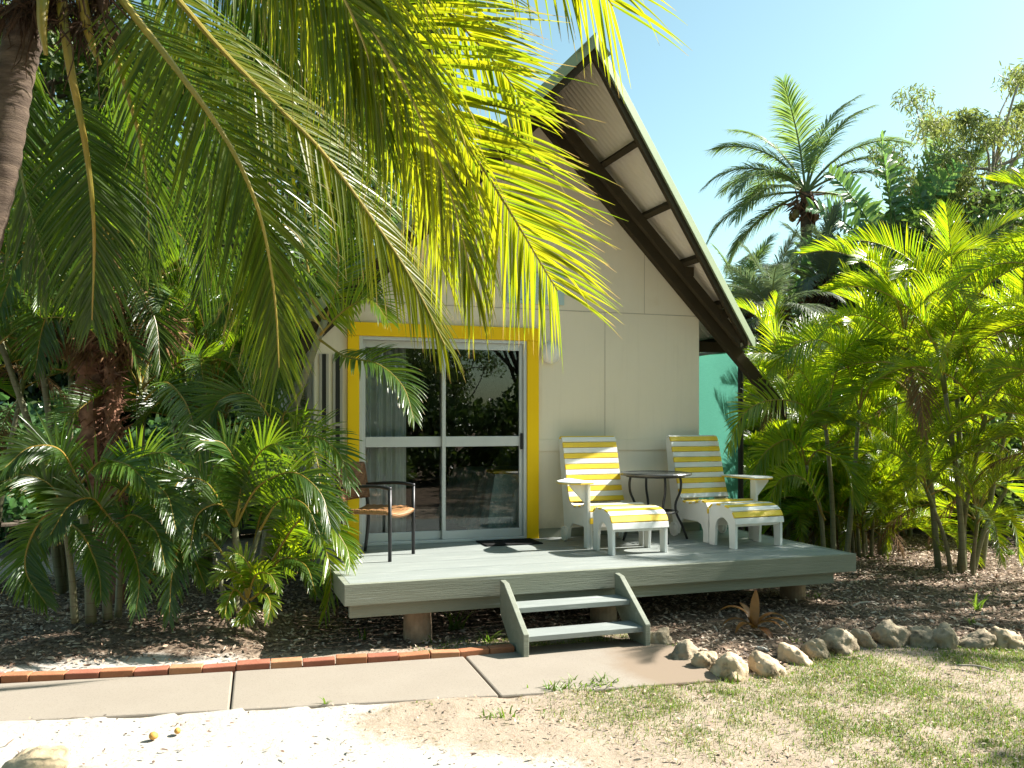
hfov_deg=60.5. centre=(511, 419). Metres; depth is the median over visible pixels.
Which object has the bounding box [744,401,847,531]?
shrub
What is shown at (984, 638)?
rock
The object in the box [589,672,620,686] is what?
weed
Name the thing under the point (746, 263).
palm tree
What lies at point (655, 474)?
round table
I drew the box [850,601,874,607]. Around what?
stick
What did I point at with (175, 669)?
brick
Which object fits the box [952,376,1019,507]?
shrub
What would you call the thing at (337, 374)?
slot window
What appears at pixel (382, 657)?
brick
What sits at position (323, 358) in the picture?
slot window
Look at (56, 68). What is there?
tree
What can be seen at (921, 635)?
rock
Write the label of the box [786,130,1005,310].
paddle plant
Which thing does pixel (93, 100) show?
tree
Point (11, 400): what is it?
shrub
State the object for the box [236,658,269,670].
brick
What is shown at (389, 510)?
armchair
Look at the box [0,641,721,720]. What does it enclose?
path
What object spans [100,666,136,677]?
brick
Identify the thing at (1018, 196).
tree
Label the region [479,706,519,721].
weed
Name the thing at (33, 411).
shrub
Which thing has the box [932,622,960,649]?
rock
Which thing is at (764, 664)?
rock
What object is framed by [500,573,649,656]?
steps
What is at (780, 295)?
distant tree
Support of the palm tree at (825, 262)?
on the ground at (466, 732)
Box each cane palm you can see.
[0,104,234,594]
[0,220,165,531]
[0,410,231,626]
[1,157,256,587]
[59,208,325,569]
[133,411,351,631]
[144,192,427,627]
[702,290,971,539]
[723,259,941,551]
[744,393,885,536]
[744,406,917,551]
[758,392,995,566]
[791,199,1023,575]
[794,291,1019,541]
[924,152,1023,497]
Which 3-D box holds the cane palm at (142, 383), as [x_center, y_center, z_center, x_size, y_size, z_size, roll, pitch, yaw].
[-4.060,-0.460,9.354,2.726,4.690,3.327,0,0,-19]
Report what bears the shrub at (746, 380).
on the ground at (466, 732)
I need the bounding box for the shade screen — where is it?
[699,352,743,530]
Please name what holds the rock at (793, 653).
on the ground at (466, 732)
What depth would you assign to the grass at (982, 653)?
5.49 m
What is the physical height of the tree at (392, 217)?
6.581 m
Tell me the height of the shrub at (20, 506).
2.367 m
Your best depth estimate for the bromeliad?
7.40 m
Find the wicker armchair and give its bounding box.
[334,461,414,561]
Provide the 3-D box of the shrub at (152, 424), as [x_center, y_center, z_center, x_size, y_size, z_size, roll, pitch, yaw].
[-5.306,0.896,13.130,1.941,2.130,2.256,0,0,-36]
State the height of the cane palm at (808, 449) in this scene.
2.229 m
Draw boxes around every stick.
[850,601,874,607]
[957,664,997,671]
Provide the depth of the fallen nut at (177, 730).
5.00 m
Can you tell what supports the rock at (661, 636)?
on the ground at (466, 732)
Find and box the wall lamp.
[539,341,560,363]
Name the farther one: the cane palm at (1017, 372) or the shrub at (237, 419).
the shrub at (237, 419)
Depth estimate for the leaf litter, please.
7.77 m
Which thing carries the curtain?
hanging from the cabin
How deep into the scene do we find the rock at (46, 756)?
4.49 m
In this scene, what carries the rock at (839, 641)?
on the ground at (466, 732)
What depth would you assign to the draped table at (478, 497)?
9.96 m
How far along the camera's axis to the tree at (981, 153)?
20.19 m
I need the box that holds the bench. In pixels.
[1,519,75,546]
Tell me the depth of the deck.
7.73 m
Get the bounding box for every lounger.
[557,436,644,548]
[666,435,772,542]
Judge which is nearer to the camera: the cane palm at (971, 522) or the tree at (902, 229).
the cane palm at (971, 522)
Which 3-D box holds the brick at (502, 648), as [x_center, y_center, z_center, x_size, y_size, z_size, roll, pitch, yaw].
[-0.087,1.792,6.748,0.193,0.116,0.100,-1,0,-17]
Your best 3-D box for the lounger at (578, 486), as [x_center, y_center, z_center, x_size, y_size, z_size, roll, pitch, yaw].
[0.810,0.715,9.001,0.911,1.090,0.825,0,0,-20]
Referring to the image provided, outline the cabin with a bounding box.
[278,33,786,547]
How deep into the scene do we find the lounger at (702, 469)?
9.59 m
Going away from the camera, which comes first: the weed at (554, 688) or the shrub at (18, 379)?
the weed at (554, 688)
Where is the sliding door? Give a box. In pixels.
[359,336,526,546]
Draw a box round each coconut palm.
[0,0,689,413]
[700,73,921,323]
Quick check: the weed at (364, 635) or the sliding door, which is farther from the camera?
the sliding door
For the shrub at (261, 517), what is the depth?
13.03 m
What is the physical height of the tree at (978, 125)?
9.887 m
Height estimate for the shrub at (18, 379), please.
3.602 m
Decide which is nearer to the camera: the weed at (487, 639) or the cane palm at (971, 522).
the weed at (487, 639)
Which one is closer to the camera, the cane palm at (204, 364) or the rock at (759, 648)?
the rock at (759, 648)
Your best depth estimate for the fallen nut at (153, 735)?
4.93 m
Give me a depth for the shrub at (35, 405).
13.89 m
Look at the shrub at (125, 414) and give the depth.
14.39 m
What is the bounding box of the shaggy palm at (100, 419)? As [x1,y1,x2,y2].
[0,95,221,603]
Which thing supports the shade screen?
on the ground at (466, 732)
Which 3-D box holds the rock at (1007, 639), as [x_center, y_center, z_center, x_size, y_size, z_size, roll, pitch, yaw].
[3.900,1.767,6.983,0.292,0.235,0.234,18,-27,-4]
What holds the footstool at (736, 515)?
on the deck
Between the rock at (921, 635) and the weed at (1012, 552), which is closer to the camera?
the rock at (921, 635)
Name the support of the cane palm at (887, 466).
on the ground at (466, 732)
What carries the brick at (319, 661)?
on the ground at (466, 732)
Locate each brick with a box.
[1,671,32,683]
[29,670,67,681]
[65,668,101,679]
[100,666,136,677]
[134,665,169,676]
[169,663,203,674]
[202,662,235,678]
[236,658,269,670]
[270,657,301,668]
[303,656,334,666]
[336,653,366,664]
[367,652,398,662]
[398,650,429,660]
[429,649,459,658]
[458,646,488,658]
[487,643,513,653]
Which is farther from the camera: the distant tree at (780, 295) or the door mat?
the distant tree at (780, 295)
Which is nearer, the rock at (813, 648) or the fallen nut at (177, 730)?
the fallen nut at (177, 730)
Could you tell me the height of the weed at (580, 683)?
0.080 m
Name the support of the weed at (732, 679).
on the ground at (466, 732)
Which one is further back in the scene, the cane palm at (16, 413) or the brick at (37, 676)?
the cane palm at (16, 413)
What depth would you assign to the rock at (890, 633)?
6.98 m
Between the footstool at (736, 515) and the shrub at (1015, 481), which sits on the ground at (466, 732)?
the shrub at (1015, 481)
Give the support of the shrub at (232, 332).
on the ground at (466, 732)
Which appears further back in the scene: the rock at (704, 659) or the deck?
the deck
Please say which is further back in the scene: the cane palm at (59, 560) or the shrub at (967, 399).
the shrub at (967, 399)
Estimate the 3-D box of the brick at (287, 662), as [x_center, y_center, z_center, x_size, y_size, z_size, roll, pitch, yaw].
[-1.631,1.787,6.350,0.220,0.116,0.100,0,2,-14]
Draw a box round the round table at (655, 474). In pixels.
[619,470,691,543]
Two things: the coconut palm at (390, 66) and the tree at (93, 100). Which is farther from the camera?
the tree at (93, 100)
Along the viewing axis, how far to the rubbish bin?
13.26 m
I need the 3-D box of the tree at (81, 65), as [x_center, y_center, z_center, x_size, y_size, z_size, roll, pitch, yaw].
[-7.465,-3.207,19.043,6.318,10.254,7.254,0,0,41]
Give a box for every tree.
[0,0,168,278]
[0,0,277,354]
[31,11,322,339]
[67,0,389,340]
[237,94,456,309]
[237,173,413,322]
[699,319,764,376]
[710,233,815,408]
[720,225,852,411]
[737,269,844,337]
[750,198,890,359]
[750,284,873,374]
[817,160,1023,421]
[834,192,1022,333]
[867,58,1023,336]
[876,115,1013,259]
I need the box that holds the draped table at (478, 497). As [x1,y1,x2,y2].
[435,466,517,529]
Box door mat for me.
[476,538,542,546]
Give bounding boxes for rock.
[1,745,71,767]
[650,627,671,644]
[670,639,697,659]
[691,651,717,670]
[710,651,748,681]
[747,650,785,678]
[755,646,768,651]
[777,642,812,666]
[800,638,830,660]
[819,627,859,655]
[850,628,876,648]
[871,619,911,647]
[906,625,937,648]
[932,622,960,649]
[960,628,996,649]
[987,626,1023,650]
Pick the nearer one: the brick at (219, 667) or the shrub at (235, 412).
the brick at (219, 667)
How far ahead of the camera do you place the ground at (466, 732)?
5.45 m
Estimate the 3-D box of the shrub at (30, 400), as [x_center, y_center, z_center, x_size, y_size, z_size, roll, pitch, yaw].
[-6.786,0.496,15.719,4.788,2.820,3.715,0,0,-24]
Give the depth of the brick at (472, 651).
6.65 m
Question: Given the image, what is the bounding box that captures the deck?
[314,529,855,642]
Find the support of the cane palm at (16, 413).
on the ground at (466, 732)
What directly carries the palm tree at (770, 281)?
on the ground at (466, 732)
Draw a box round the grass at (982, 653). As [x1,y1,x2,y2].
[414,616,1023,767]
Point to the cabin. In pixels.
(634, 389)
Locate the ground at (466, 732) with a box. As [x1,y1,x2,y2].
[0,510,1023,767]
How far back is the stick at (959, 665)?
6.28 m
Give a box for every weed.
[358,629,367,639]
[443,610,472,630]
[478,630,500,643]
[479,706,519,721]
[527,680,576,692]
[559,674,598,691]
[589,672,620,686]
[716,674,738,683]
[966,592,994,610]
[1004,548,1023,554]
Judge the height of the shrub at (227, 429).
2.467 m
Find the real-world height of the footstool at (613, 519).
0.425 m
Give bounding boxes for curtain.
[365,347,405,532]
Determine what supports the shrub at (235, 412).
on the ground at (466, 732)
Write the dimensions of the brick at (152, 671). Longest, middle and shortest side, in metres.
0.221 x 0.116 x 0.100 m
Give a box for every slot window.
[319,354,328,492]
[333,354,342,495]
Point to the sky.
(839, 51)
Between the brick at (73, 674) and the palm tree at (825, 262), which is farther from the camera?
the palm tree at (825, 262)
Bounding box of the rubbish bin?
[234,455,262,534]
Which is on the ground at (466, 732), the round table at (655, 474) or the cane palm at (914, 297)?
the cane palm at (914, 297)
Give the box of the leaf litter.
[0,526,1023,767]
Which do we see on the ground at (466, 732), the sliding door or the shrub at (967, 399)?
the shrub at (967, 399)
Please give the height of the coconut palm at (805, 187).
10.221 m
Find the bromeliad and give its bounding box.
[717,590,790,637]
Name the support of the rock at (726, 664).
on the ground at (466, 732)
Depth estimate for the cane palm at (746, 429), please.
13.54 m
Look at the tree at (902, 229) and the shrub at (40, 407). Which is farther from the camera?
the tree at (902, 229)
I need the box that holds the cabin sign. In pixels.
[507,271,563,304]
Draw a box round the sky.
[2,0,1023,327]
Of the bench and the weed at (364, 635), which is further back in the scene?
the bench
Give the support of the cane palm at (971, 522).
on the ground at (466, 732)
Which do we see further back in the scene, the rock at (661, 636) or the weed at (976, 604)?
the weed at (976, 604)
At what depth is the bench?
11.42 m
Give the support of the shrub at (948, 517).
on the ground at (466, 732)
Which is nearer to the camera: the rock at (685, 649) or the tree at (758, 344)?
the rock at (685, 649)
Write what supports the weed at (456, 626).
on the ground at (466, 732)
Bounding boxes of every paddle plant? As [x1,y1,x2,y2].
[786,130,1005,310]
[838,184,1022,336]
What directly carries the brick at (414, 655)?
on the ground at (466, 732)
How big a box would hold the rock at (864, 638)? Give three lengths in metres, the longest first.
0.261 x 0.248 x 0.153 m
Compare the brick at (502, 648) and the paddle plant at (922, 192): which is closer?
the brick at (502, 648)
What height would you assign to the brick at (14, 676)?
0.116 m
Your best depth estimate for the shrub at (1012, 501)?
12.68 m
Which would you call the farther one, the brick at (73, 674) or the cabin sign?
the cabin sign
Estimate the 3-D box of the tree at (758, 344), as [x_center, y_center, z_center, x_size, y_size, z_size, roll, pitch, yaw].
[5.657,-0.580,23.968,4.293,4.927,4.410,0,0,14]
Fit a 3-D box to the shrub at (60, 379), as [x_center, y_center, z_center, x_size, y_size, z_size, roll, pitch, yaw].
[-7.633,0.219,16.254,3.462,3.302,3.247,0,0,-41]
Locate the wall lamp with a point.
(548, 358)
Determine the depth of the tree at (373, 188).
17.80 m
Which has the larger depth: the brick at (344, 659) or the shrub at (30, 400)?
the shrub at (30, 400)
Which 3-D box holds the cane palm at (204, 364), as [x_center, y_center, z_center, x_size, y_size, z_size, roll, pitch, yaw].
[-3.860,-0.289,10.326,4.298,4.350,3.472,0,0,24]
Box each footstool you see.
[592,505,668,555]
[709,501,783,548]
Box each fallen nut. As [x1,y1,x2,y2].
[149,731,157,739]
[174,727,180,733]
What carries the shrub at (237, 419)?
on the ground at (466, 732)
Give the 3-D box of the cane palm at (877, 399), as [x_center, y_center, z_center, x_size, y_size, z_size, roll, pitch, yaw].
[4.670,0.186,13.301,3.754,4.282,3.842,0,0,-35]
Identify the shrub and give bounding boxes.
[0,327,67,466]
[0,360,75,408]
[0,389,84,541]
[0,392,81,546]
[0,401,42,453]
[3,339,32,406]
[26,395,199,430]
[29,385,170,522]
[89,468,268,531]
[119,341,218,445]
[121,413,228,531]
[127,389,274,523]
[174,353,277,472]
[182,325,265,355]
[233,393,271,450]
[252,505,286,535]
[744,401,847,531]
[745,369,793,410]
[787,391,946,522]
[865,414,1023,531]
[901,388,1023,520]
[918,473,1022,529]
[920,402,1023,534]
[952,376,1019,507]
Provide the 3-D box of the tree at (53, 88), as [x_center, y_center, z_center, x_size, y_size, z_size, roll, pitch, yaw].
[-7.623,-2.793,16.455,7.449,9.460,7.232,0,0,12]
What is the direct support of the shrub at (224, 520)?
on the ground at (466, 732)
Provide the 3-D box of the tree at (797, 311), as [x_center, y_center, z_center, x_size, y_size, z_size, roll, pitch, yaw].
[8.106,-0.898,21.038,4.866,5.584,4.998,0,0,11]
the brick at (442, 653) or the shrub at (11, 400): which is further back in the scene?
the shrub at (11, 400)

